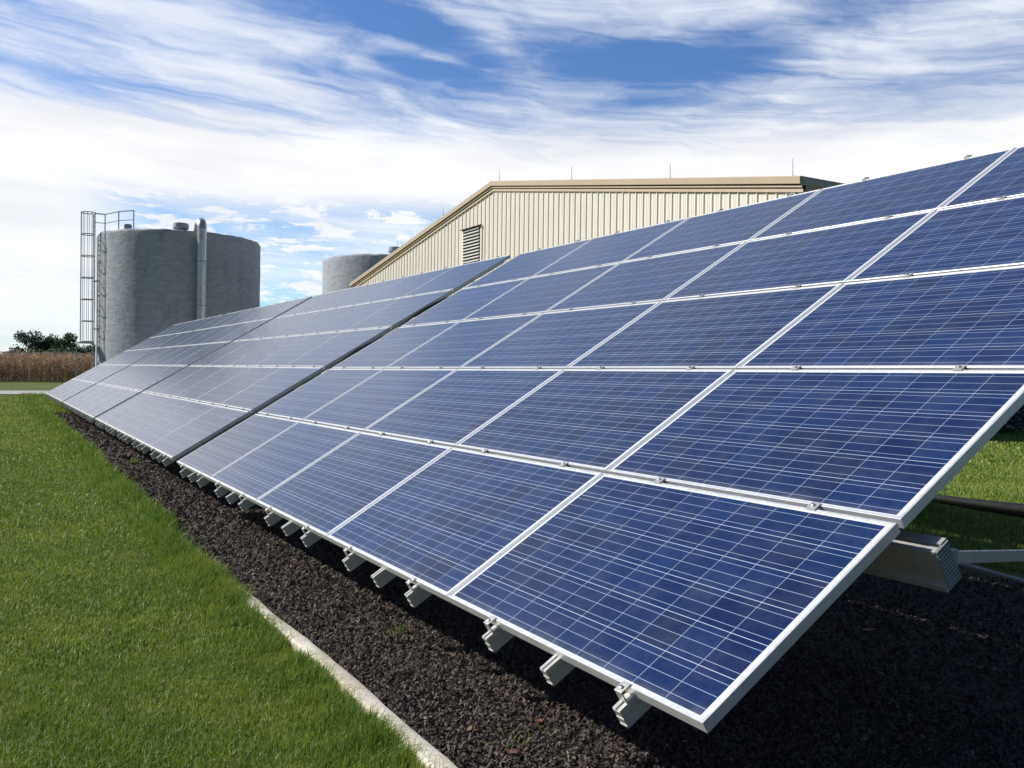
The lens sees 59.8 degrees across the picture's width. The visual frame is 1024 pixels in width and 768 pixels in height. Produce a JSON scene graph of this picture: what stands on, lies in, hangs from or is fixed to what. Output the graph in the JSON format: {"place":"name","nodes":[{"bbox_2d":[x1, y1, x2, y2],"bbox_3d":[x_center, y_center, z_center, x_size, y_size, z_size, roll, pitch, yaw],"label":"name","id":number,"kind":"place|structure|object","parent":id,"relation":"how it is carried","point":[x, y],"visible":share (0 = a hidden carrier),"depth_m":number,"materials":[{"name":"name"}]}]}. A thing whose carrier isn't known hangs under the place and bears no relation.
{"place":"outdoors","nodes":[
{"label":"outdoors","id":0,"kind":"place"},
{"bbox_2d":[0,349,320,381],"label":"corn field","id":1,"kind":"structure","parent":0,"point":[60,368],"depth_m":68.12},
{"bbox_2d":[0,377,1023,767],"bbox_3d":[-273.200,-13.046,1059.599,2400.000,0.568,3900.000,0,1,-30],"label":"lawn","id":2,"kind":"structure","parent":0,"point":[30,385],"depth_m":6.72,"materials":[{"name":"plant"}]},
{"bbox_2d":[6,329,49,358],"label":"deciduous tree","id":3,"kind":"object","parent":2,"relation":"on","point":[33,340],"visible":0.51,"depth_m":144.55,"materials":[{"name":"green plant"}]},
{"bbox_2d":[41,332,80,352],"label":"deciduous tree","id":4,"kind":"object","parent":2,"relation":"on","point":[60,341],"visible":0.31,"depth_m":145.72,"materials":[{"name":"green plant"}]},
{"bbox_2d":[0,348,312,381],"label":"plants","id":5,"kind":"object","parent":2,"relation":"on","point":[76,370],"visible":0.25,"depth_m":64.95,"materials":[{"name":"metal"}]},
{"bbox_2d":[95,222,260,365],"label":"storage tank","id":6,"kind":"object","parent":2,"relation":"on","point":[147,284],"visible":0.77,"depth_m":52.51,"materials":[{"name":"concrete"}]},
{"bbox_2d":[75,211,98,367],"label":"caged ladder","id":7,"kind":"object","parent":6,"relation":"attached to","point":[92,342],"visible":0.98,"depth_m":53.70,"materials":[{"name":"metal"}]},
{"bbox_2d":[194,218,206,319],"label":"vent pipe","id":8,"kind":"object","parent":6,"relation":"attached to","point":[200,226],"visible":0.76,"depth_m":52.27,"materials":[{"name":"metal"}]},
{"bbox_2d":[230,580,456,767],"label":"edging kerb","id":9,"kind":"structure","parent":2,"relation":"on","point":[298,639],"depth_m":4.17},
{"bbox_2d":[321,246,398,373],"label":"storage tank","id":10,"kind":"object","parent":2,"relation":"on","point":[340,272],"visible":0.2,"depth_m":59.31,"materials":[{"name":"metal"}]},
{"bbox_2d":[54,412,1023,767],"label":"mulch bed","id":11,"kind":"object","parent":2,"relation":"on","point":[853,663],"visible":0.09,"depth_m":4.63,"materials":[{"name":"wood"}]},
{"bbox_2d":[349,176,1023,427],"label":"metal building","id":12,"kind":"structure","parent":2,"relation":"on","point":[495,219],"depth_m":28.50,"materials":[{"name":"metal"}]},
{"bbox_2d":[930,494,1023,517],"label":"insulated pipe","id":13,"kind":"object","parent":2,"relation":"on","point":[1008,508],"visible":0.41,"depth_m":5.98,"materials":[{"name":"black rubber"}]},
{"bbox_2d":[958,564,1023,583],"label":"edging kerb","id":14,"kind":"structure","parent":2,"relation":"on","point":[971,567],"depth_m":7.11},
{"bbox_2d":[998,405,1023,432],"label":"shrub","id":15,"kind":"object","parent":2,"relation":"on","point":[1014,418],"visible":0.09,"depth_m":22.38,"materials":[{"name":"green plant"}]},
{"bbox_2d":[0,0,1023,354],"label":"sky","id":16,"kind":"structure","parent":0,"point":[310,132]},
{"bbox_2d":[862,530,961,592],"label":"support beam","id":17,"kind":"structure","parent":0,"point":[922,560],"depth_m":3.03,"materials":[{"name":"metal"}]},
{"bbox_2d":[188,473,201,481],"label":"mounting rail","id":18,"kind":"object","parent":17,"relation":"attached to","point":[192,477],"visible":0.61,"depth_m":8.91,"materials":[{"name":"metal"}]},
{"bbox_2d":[177,414,298,480],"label":"solar panel","id":19,"kind":"object","parent":18,"relation":"on","point":[228,447],"visible":0.89,"depth_m":9.09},
{"bbox_2d":[258,369,382,421],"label":"solar panel","id":20,"kind":"object","parent":18,"relation":"on","point":[313,395],"visible":0.79,"depth_m":9.53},
{"bbox_2d":[400,278,528,326],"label":"solar panel","id":21,"kind":"object","parent":18,"relation":"on","point":[461,305],"visible":0.78,"depth_m":10.41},
{"bbox_2d":[465,238,592,287],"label":"solar panel","id":22,"kind":"object","parent":18,"relation":"on","point":[530,264],"visible":0.81,"depth_m":10.85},
{"bbox_2d":[225,492,241,503],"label":"mounting rail","id":23,"kind":"object","parent":17,"relation":"attached to","point":[232,497],"visible":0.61,"depth_m":7.49,"materials":[{"name":"metal"}]},
{"bbox_2d":[302,369,455,431],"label":"solar panel","id":24,"kind":"object","parent":23,"relation":"on","point":[368,402],"visible":0.79,"depth_m":8.09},
{"bbox_2d":[386,313,541,368],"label":"solar panel","id":25,"kind":"object","parent":23,"relation":"on","point":[458,345],"visible":0.79,"depth_m":8.53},
{"bbox_2d":[462,263,618,320],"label":"solar panel","id":26,"kind":"object","parent":23,"relation":"on","point":[538,294],"visible":0.78,"depth_m":8.97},
{"bbox_2d":[532,217,688,276],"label":"solar panel","id":27,"kind":"object","parent":23,"relation":"on","point":[618,247],"visible":0.81,"depth_m":9.41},
{"bbox_2d":[281,521,300,535],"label":"mounting rail","id":28,"kind":"object","parent":17,"relation":"attached to","point":[289,528],"visible":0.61,"depth_m":6.07,"materials":[{"name":"metal"}]},
{"bbox_2d":[545,242,744,312],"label":"solar panel","id":29,"kind":"object","parent":28,"relation":"on","point":[655,279],"visible":0.78,"depth_m":7.53,"materials":[{"name":"glass"}]},
{"bbox_2d":[622,189,820,261],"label":"solar panel","id":30,"kind":"object","parent":28,"relation":"on","point":[744,223],"visible":0.78,"depth_m":7.97,"materials":[{"name":"glass"}]},
{"bbox_2d":[180,248,540,477],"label":"mounting rail","id":31,"kind":"object","parent":17,"relation":"attached to","point":[184,472],"visible":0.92,"depth_m":9.30,"materials":[{"name":"metal"}]},
{"bbox_2d":[332,321,459,368],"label":"solar panel","id":32,"kind":"object","parent":31,"relation":"attached to","point":[388,349],"visible":0.79,"depth_m":9.97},
{"bbox_2d":[371,568,396,587],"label":"mounting rail","id":33,"kind":"object","parent":17,"relation":"attached to","point":[381,577],"visible":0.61,"depth_m":4.64,"materials":[{"name":"metal"}]},
{"bbox_2d":[326,447,601,601],"bbox_3d":[-0.333,0.695,4.897,0.992,0.041,1.648,-34,17,-25],"label":"solar panel","id":34,"kind":"object","parent":33,"relation":"on","point":[446,523],"visible":0.9,"depth_m":4.73,"materials":[{"name":"glass"}]},
{"bbox_2d":[455,369,733,473],"bbox_3d":[0.423,0.177,5.331,0.992,0.040,1.648,-34,17,-25],"label":"solar panel","id":35,"kind":"object","parent":33,"relation":"on","point":[601,420],"visible":0.82,"depth_m":5.18,"materials":[{"name":"glass"}]},
{"bbox_2d":[664,210,935,300],"bbox_3d":[1.934,-0.858,6.201,0.992,0.040,1.648,-34,17,-25],"label":"solar panel","id":36,"kind":"object","parent":33,"relation":"on","point":[835,255],"visible":0.79,"depth_m":6.07,"materials":[{"name":"glass"}]},
{"bbox_2d":[749,147,1014,240],"bbox_3d":[2.690,-1.375,6.636,0.992,0.041,1.648,-34,17,-25],"label":"solar panel","id":37,"kind":"object","parent":33,"relation":"on","point":[926,188],"visible":0.81,"depth_m":6.52,"materials":[{"name":"glass"}]},
{"bbox_2d":[214,231,618,497],"bbox_3d":[-0.693,-0.369,8.970,5.181,0.125,0.042,-34,17,-25],"label":"mounting rail","id":38,"kind":"object","parent":17,"relation":"attached to","point":[220,491],"visible":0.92,"depth_m":7.87,"materials":[{"name":"metal"}]},
{"bbox_2d":[209,421,360,503],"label":"solar panel","id":39,"kind":"object","parent":38,"relation":"on","point":[272,463],"visible":0.89,"depth_m":7.65,"materials":[{"name":"glass"}]},
{"bbox_2d":[238,220,669,511],"bbox_3d":[-0.251,-0.355,8.217,5.181,0.125,0.042,-34,17,-25],"label":"mounting rail","id":40,"kind":"object","parent":17,"relation":"attached to","point":[244,504],"visible":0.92,"depth_m":7.12,"materials":[{"name":"metal"}]},
{"bbox_2d":[264,209,722,526],"bbox_3d":[0.145,-0.343,7.545,5.181,0.125,0.042,-34,17,-25],"label":"mounting rail","id":41,"kind":"object","parent":17,"relation":"attached to","point":[271,518],"visible":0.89,"depth_m":6.45,"materials":[{"name":"metal"}]},
{"bbox_2d":[255,432,451,539],"bbox_3d":[-1.170,0.669,6.320,0.992,0.041,1.648,-34,17,-25],"label":"solar panel","id":42,"kind":"object","parent":41,"relation":"on","point":[329,492],"visible":0.89,"depth_m":6.20,"materials":[{"name":"glass"}]},
{"bbox_2d":[364,369,562,447],"bbox_3d":[-0.415,0.152,6.756,0.992,0.040,1.648,-34,17,-25],"label":"solar panel","id":43,"kind":"object","parent":41,"relation":"on","point":[454,408],"visible":0.78,"depth_m":6.64,"materials":[{"name":"glass"}]},
{"bbox_2d":[459,301,660,368],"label":"solar panel","id":44,"kind":"object","parent":41,"relation":"on","point":[557,340],"visible":0.79,"depth_m":7.09,"materials":[{"name":"glass"}]},
{"bbox_2d":[300,193,793,547],"bbox_3d":[0.588,-0.330,6.793,5.181,0.125,0.042,-34,17,-25],"label":"mounting rail","id":45,"kind":"object","parent":17,"relation":"attached to","point":[308,538],"visible":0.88,"depth_m":5.70,"materials":[{"name":"metal"}]},
{"bbox_2d":[540,656,575,685],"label":"mounting rail","id":46,"kind":"object","parent":17,"relation":"attached to","point":[555,670],"visible":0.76,"depth_m":3.22,"materials":[{"name":"metal"}]},
{"bbox_2d":[938,145,1023,208],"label":"solar panel","id":47,"kind":"object","parent":46,"relation":"on","point":[1004,176],"visible":0.87,"depth_m":5.69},
{"bbox_2d":[342,177,868,571],"bbox_3d":[0.983,-0.318,6.120,5.181,0.125,0.042,-34,17,-25],"label":"mounting rail","id":48,"kind":"object","parent":17,"relation":"attached to","point":[351,561],"visible":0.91,"depth_m":5.02,"materials":[{"name":"metal"}]},
{"bbox_2d":[566,283,842,368],"bbox_3d":[1.178,-0.340,5.767,0.992,0.041,1.648,-34,17,-25],"label":"solar panel","id":49,"kind":"object","parent":48,"relation":"attached to","point":[731,331],"visible":0.78,"depth_m":5.63,"materials":[{"name":"glass"}]},
{"bbox_2d":[404,155,971,607],"bbox_3d":[1.426,-0.304,5.368,5.181,0.125,0.042,-34,17,-25],"label":"mounting rail","id":50,"kind":"object","parent":17,"relation":"attached to","point":[416,595],"visible":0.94,"depth_m":4.27,"materials":[{"name":"metal"}]},
{"bbox_2d":[482,195,1006,652],"bbox_3d":[1.821,-0.292,4.696,5.181,0.125,0.042,-34,17,-25],"label":"mounting rail","id":51,"kind":"object","parent":17,"relation":"attached to","point":[495,638],"visible":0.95,"depth_m":3.60,"materials":[{"name":"metal"}]},
{"bbox_2d":[612,365,966,727],"bbox_3d":[2.264,-0.278,3.943,5.181,0.125,0.042,-34,17,-25],"label":"mounting rail","id":52,"kind":"object","parent":17,"relation":"attached to","point":[630,710],"visible":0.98,"depth_m":2.84,"materials":[{"name":"metal"}]},
{"bbox_2d":[447,473,900,732],"bbox_3d":[0.506,0.721,3.472,0.992,0.040,1.648,-34,17,-25],"label":"solar panel","id":53,"kind":"object","parent":52,"relation":"attached to","point":[704,610],"visible":1,"depth_m":3.22,"materials":[{"name":"glass"}]},
{"bbox_2d":[606,369,1023,528],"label":"solar panel","id":54,"kind":"object","parent":52,"relation":"attached to","point":[901,448],"visible":0.9,"depth_m":3.69,"materials":[{"name":"glass"}]},
{"bbox_2d":[737,265,1023,369],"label":"solar panel","id":55,"kind":"object","parent":52,"relation":"attached to","point":[972,319],"visible":0.86,"depth_m":4.36,"materials":[{"name":"glass"}]},
{"bbox_2d":[846,195,1023,282],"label":"solar panel","id":56,"kind":"object","parent":52,"relation":"attached to","point":[982,235],"visible":0.82,"depth_m":5.08,"materials":[{"name":"glass"}]},
{"bbox_2d":[951,548,1023,565],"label":"brace strut","id":57,"kind":"object","parent":17,"relation":"attached to","point":[979,556],"visible":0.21,"depth_m":3.24,"materials":[{"name":"metal"}]},
{"bbox_3d":[-5.017,0.375,13.968,0.082,0.165,8.395,-34,18,-25],"label":"support beam","id":58,"kind":"object","parent":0,"visible":0},
{"bbox_2d":[136,444,144,450],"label":"mounting rail","id":59,"kind":"object","parent":58,"relation":"attached to","point":[139,447],"visible":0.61,"depth_m":12.03,"materials":[{"name":"metal"}]},
{"bbox_2d":[131,401,216,447],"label":"solar panel","id":60,"kind":"object","parent":59,"relation":"on","point":[168,424],"visible":0.89,"depth_m":12.23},
{"bbox_2d":[194,367,281,405],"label":"solar panel","id":61,"kind":"object","parent":59,"relation":"on","point":[232,387],"visible":0.82,"depth_m":12.67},
{"bbox_2d":[254,331,342,366],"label":"solar panel","id":62,"kind":"object","parent":59,"relation":"on","point":[285,356],"visible":0.79,"depth_m":13.12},
{"bbox_2d":[310,298,399,333],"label":"solar panel","id":63,"kind":"object","parent":59,"relation":"on","point":[352,317],"visible":0.79,"depth_m":13.54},
{"bbox_2d":[362,267,452,303],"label":"solar panel","id":64,"kind":"object","parent":59,"relation":"on","point":[405,286],"visible":0.79,"depth_m":13.99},
{"bbox_2d":[156,454,166,462],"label":"mounting rail","id":65,"kind":"object","parent":58,"relation":"attached to","point":[159,458],"visible":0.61,"depth_m":10.60,"materials":[{"name":"metal"}]},
{"bbox_2d":[149,405,249,460],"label":"solar panel","id":66,"kind":"object","parent":65,"relation":"on","point":[192,434],"visible":1,"depth_m":10.68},
{"bbox_2d":[219,367,322,412],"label":"solar panel","id":67,"kind":"object","parent":65,"relation":"on","point":[266,390],"visible":0.93,"depth_m":11.11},
{"bbox_2d":[285,327,390,368],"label":"solar panel","id":68,"kind":"object","parent":65,"relation":"on","point":[334,350],"visible":0.9,"depth_m":11.56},
{"bbox_2d":[346,290,452,330],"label":"solar panel","id":69,"kind":"object","parent":65,"relation":"on","point":[397,312],"visible":0.92,"depth_m":12.00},
{"bbox_2d":[244,296,449,419],"bbox_3d":[-1.872,-0.404,10.991,2.812,1.672,0.062,0,1,-30],"label":"panel frame","id":70,"kind":"object","parent":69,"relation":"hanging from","point":[363,346],"visible":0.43,"depth_m":10.99,"materials":[{"name":"metal"}]},
{"bbox_2d":[403,255,510,296],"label":"solar panel","id":71,"kind":"object","parent":65,"relation":"on","point":[454,278],"visible":0.93,"depth_m":12.43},
{"bbox_2d":[162,256,503,465],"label":"mounting rail","id":72,"kind":"object","parent":58,"relation":"attached to","point":[166,461],"visible":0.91,"depth_m":10.93,"materials":[{"name":"metal"}]},
{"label":"rail","id":73,"kind":"object","parent":58,"relation":"attached to","visible":0},
{"bbox_2d":[116,397,191,438],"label":"solar panel","id":74,"kind":"object","parent":73,"relation":"on","point":[150,417],"visible":0.9,"depth_m":13.67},
{"bbox_2d":[174,366,250,400],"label":"solar panel","id":75,"kind":"object","parent":73,"relation":"attached to","point":[208,384],"visible":0.79,"depth_m":14.11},
{"bbox_2d":[229,334,307,366],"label":"solar panel","id":76,"kind":"object","parent":73,"relation":"on","point":[262,353],"visible":0.77,"depth_m":14.52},
{"bbox_2d":[280,304,359,336],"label":"solar panel","id":77,"kind":"object","parent":73,"relation":"on","point":[317,322],"visible":0.79,"depth_m":14.97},
{"bbox_2d":[329,276,408,308],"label":"solar panel","id":78,"kind":"object","parent":73,"relation":"attached to","point":[367,293],"visible":0.81,"depth_m":15.40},
{"label":"rail","id":79,"kind":"object","parent":58,"relation":"attached to","visible":0},
{"bbox_2d":[105,394,171,430],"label":"solar panel","id":80,"kind":"object","parent":79,"relation":"on","point":[131,414],"visible":0.85,"depth_m":15.11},
{"bbox_2d":[158,366,226,397],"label":"solar panel","id":81,"kind":"object","parent":79,"relation":"on","point":[184,384],"visible":0.78,"depth_m":15.56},
{"bbox_2d":[208,337,277,365],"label":"solar panel","id":82,"kind":"object","parent":79,"relation":"on","point":[240,352],"visible":0.76,"depth_m":15.96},
{"bbox_2d":[256,310,324,338],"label":"solar panel","id":83,"kind":"object","parent":79,"relation":"on","point":[289,325],"visible":0.79,"depth_m":16.43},
{"bbox_2d":[301,283,372,313],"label":"solar panel","id":84,"kind":"object","parent":79,"relation":"on","point":[334,299],"visible":0.79,"depth_m":16.81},
{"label":"rail","id":85,"kind":"object","parent":58,"relation":"attached to","visible":0},
{"bbox_2d":[95,392,155,423],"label":"solar panel","id":86,"kind":"object","parent":85,"relation":"on","point":[118,410],"visible":0.85,"depth_m":16.55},
{"bbox_2d":[144,366,205,393],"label":"solar panel","id":87,"kind":"object","parent":85,"relation":"on","point":[175,378],"visible":0.81,"depth_m":16.99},
{"bbox_2d":[190,339,253,365],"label":"solar panel","id":88,"kind":"object","parent":85,"relation":"on","point":[220,353],"visible":0.77,"depth_m":17.39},
{"bbox_2d":[235,314,297,340],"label":"solar panel","id":89,"kind":"object","parent":85,"relation":"on","point":[265,328],"visible":0.76,"depth_m":17.87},
{"bbox_2d":[278,290,340,316],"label":"solar panel","id":90,"kind":"object","parent":85,"relation":"on","point":[307,304],"visible":0.77,"depth_m":18.31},
{"bbox_3d":[-9.362,0.206,21.356,0.082,0.165,8.395,-34,18,-25],"label":"support beam","id":91,"kind":"object","parent":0,"visible":0},
{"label":"rail","id":92,"kind":"object","parent":91,"relation":"attached to","visible":0},
{"bbox_2d":[85,389,140,418],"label":"solar panel","id":93,"kind":"object","parent":92,"relation":"on","point":[103,408],"visible":0.89,"depth_m":18.10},
{"bbox_2d":[131,366,186,391],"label":"solar panel","id":94,"kind":"object","parent":92,"relation":"on","point":[143,386],"visible":0.82,"depth_m":18.53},
{"bbox_2d":[173,342,230,366],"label":"solar panel","id":95,"kind":"object","parent":92,"relation":"on","point":[200,354],"visible":0.82,"depth_m":18.91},
{"bbox_2d":[214,318,272,342],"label":"solar panel","id":96,"kind":"object","parent":92,"relation":"on","point":[242,331],"visible":0.82,"depth_m":19.39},
{"bbox_2d":[254,296,311,320],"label":"solar panel","id":97,"kind":"object","parent":92,"relation":"on","point":[281,309],"visible":0.79,"depth_m":19.79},
{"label":"rail","id":98,"kind":"object","parent":91,"relation":"attached to","visible":0},
{"bbox_2d":[79,387,128,413],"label":"solar panel","id":99,"kind":"object","parent":98,"relation":"on","point":[102,400],"visible":0.84,"depth_m":19.64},
{"bbox_2d":[121,366,169,389],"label":"solar panel","id":100,"kind":"object","parent":98,"relation":"on","point":[143,377],"visible":0.83,"depth_m":20.05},
{"bbox_2d":[161,343,211,365],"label":"solar panel","id":101,"kind":"object","parent":98,"relation":"on","point":[184,355],"visible":0.81,"depth_m":20.49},
{"bbox_2d":[200,322,249,343],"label":"solar panel","id":102,"kind":"object","parent":98,"relation":"on","point":[223,333],"visible":0.79,"depth_m":20.93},
{"bbox_2d":[236,301,287,323],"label":"solar panel","id":103,"kind":"object","parent":98,"relation":"on","point":[260,313],"visible":0.78,"depth_m":21.39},
{"label":"rail","id":104,"kind":"object","parent":91,"relation":"attached to","visible":0},
{"bbox_2d":[73,386,118,410],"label":"solar panel","id":105,"kind":"object","parent":104,"relation":"on","point":[95,397],"visible":0.85,"depth_m":21.10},
{"bbox_2d":[112,365,158,387],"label":"solar panel","id":106,"kind":"object","parent":104,"relation":"attached to","point":[137,374],"visible":0.81,"depth_m":21.57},
{"bbox_2d":[150,344,197,365],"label":"solar panel","id":107,"kind":"object","parent":104,"relation":"attached to","point":[173,355],"visible":0.78,"depth_m":21.95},
{"bbox_2d":[187,324,233,344],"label":"solar panel","id":108,"kind":"object","parent":104,"relation":"attached to","point":[208,335],"visible":0.78,"depth_m":22.39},
{"bbox_2d":[222,305,268,325],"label":"solar panel","id":109,"kind":"object","parent":104,"relation":"attached to","point":[244,315],"visible":0.81,"depth_m":22.86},
{"label":"rail","id":110,"kind":"object","parent":91,"relation":"attached to","visible":0},
{"bbox_2d":[68,385,109,407],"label":"solar panel","id":111,"kind":"object","parent":110,"relation":"on","point":[87,395],"visible":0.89,"depth_m":22.52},
{"bbox_2d":[105,365,147,385],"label":"solar panel","id":112,"kind":"object","parent":110,"relation":"on","point":[125,375],"visible":0.78,"depth_m":22.92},
{"bbox_2d":[140,346,182,364],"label":"solar panel","id":113,"kind":"object","parent":110,"relation":"on","point":[161,355],"visible":0.79,"depth_m":23.40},
{"bbox_2d":[174,327,217,346],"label":"solar panel","id":114,"kind":"object","parent":110,"relation":"on","point":[195,337],"visible":0.77,"depth_m":23.78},
{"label":"rail","id":115,"kind":"object","parent":91,"relation":"attached to","visible":0},
{"bbox_2d":[63,383,102,404],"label":"solar panel","id":116,"kind":"object","parent":115,"relation":"on","point":[81,394],"visible":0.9,"depth_m":23.98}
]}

